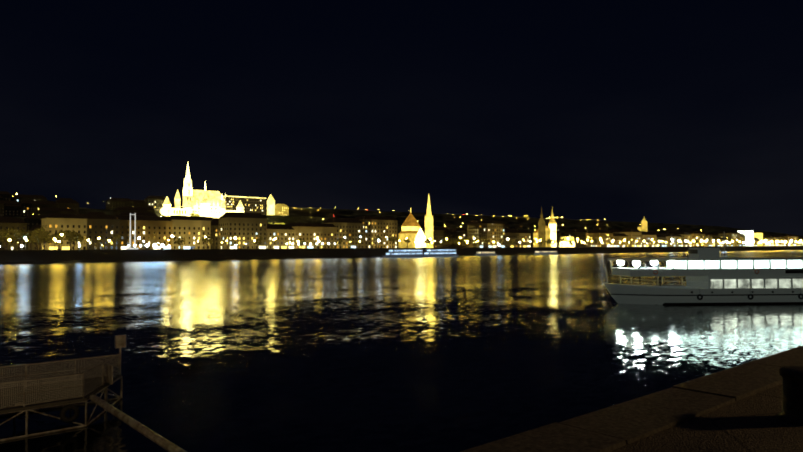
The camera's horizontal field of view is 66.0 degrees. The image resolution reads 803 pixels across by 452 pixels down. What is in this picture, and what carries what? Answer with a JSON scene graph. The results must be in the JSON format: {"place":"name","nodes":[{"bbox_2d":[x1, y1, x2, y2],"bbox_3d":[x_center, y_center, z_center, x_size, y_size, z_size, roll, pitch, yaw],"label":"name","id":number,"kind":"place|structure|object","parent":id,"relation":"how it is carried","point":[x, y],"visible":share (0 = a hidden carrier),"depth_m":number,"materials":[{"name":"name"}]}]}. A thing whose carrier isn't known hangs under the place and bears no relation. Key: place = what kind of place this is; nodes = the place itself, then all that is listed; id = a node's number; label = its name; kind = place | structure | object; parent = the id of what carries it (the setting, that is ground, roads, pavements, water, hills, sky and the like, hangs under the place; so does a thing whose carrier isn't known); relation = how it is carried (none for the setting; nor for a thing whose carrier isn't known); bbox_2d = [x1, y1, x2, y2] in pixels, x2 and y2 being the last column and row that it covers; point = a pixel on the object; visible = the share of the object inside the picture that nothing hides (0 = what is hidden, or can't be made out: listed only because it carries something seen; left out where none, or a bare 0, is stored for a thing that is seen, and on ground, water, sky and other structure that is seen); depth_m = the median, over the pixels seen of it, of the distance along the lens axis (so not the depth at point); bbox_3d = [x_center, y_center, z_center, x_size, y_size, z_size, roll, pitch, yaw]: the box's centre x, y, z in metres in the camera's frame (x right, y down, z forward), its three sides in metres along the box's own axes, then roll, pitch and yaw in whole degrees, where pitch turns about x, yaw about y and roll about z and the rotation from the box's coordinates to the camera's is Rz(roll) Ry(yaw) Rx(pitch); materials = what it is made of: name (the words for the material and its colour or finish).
{"place":"outdoors","nodes":[
{"label":"outdoors","id":0,"kind":"place"},
{"bbox_2d":[0,335,186,451],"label":"landing pier","id":1,"kind":"structure","parent":0,"point":[28,398],"depth_m":28.00,"materials":[{"name":"metal"}]},
{"bbox_2d":[0,250,802,451],"bbox_3d":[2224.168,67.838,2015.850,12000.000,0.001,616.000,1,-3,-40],"label":"river","id":2,"kind":"structure","parent":0,"point":[433,354],"depth_m":51.24,"materials":[{"name":"black liquid"}]},
{"bbox_2d":[383,249,557,257],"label":"moored boats","id":3,"kind":"object","parent":2,"relation":"on","point":[395,253],"visible":0.98,"depth_m":545.18,"materials":[{"name":"grey metal"}]},
{"bbox_2d":[604,231,802,304],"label":"excursion boat","id":4,"kind":"object","parent":2,"relation":"on","point":[712,277],"visible":1,"depth_m":85.05,"materials":[{"name":"grey metal"}]},
{"bbox_2d":[0,246,802,263],"bbox_3d":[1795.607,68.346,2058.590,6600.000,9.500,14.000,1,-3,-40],"label":"embankment","id":5,"kind":"structure","parent":0,"point":[70,256],"depth_m":457.42,"materials":[{"name":"grey stone"}]},
{"bbox_2d":[0,0,802,235],"label":"sky","id":6,"kind":"structure","parent":0,"point":[690,112],"materials":[{"name":"black"}]},
{"bbox_2d":[8,194,801,249],"bbox_3d":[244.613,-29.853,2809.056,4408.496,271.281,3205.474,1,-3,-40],"label":"street lights","id":7,"kind":"object","parent":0,"point":[147,245],"visible":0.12,"depth_m":549.58,"materials":[{"name":"yellow"}]},
{"bbox_2d":[11,194,799,249],"bbox_3d":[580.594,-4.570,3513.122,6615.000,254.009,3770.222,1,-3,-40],"label":"buda hills terrain","id":8,"kind":"structure","parent":0,"point":[316,215],"depth_m":3062.73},
{"bbox_2d":[175,164,225,209],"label":"church","id":9,"kind":"structure","parent":8,"relation":"on","point":[193,198],"depth_m":922.41,"materials":[{"name":"stone"}]},
{"bbox_2d":[160,193,243,217],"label":"fishermans bastion","id":10,"kind":"object","parent":8,"relation":"on","point":[205,210],"visible":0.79,"depth_m":878.38,"materials":[{"name":"stone"}]},
{"bbox_2d":[223,194,288,215],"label":"hilltop building","id":11,"kind":"structure","parent":8,"relation":"on","point":[253,204],"depth_m":979.95,"materials":[{"name":"stone"}]},
{"bbox_2d":[0,191,802,249],"bbox_3d":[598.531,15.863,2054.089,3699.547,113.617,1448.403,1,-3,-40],"label":"buda riverfront buildings","id":12,"kind":"structure","parent":8,"relation":"on","point":[63,214],"depth_m":561.84,"materials":[{"name":"beige stone"}]},
{"bbox_2d":[0,213,802,249],"bbox_3d":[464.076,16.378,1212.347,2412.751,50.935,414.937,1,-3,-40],"label":"buda trees","id":13,"kind":"object","parent":8,"relation":"on","point":[37,236],"visible":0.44,"depth_m":409.90,"materials":[{"name":"brown plant"}]},
{"bbox_2d":[533,207,574,246],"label":"church","id":14,"kind":"structure","parent":8,"relation":"on","point":[543,232],"depth_m":799.56,"materials":[{"name":"stone"}]},
{"bbox_2d":[638,218,762,245],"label":"illuminated buildings","id":15,"kind":"structure","parent":8,"relation":"on","point":[749,235],"depth_m":1175.15,"materials":[{"name":"stone"}]},
{"bbox_2d":[398,195,432,247],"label":"church","id":16,"kind":"structure","parent":0,"point":[412,231],"depth_m":684.80,"materials":[{"name":"stone"}]},
{"bbox_2d":[460,345,802,451],"bbox_3d":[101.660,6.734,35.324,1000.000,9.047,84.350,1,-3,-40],"label":"quay","id":17,"kind":"structure","parent":0,"point":[737,408],"depth_m":5.30,"materials":[{"name":"concrete"}]},
{"bbox_2d":[777,366,802,425],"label":"mooring bollard","id":18,"kind":"object","parent":17,"relation":"on","point":[792,410],"visible":1,"depth_m":5.37,"materials":[{"name":"metal"}]},
{"bbox_3d":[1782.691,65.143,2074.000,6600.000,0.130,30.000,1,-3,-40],"label":"buda quay road","id":19,"kind":"structure","parent":0,"visible":0},
{"bbox_2d":[126,213,138,248],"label":"twin pylon monument","id":20,"kind":"object","parent":19,"relation":"on","point":[134,233],"visible":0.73,"depth_m":416.57,"materials":[{"name":"white stone"}]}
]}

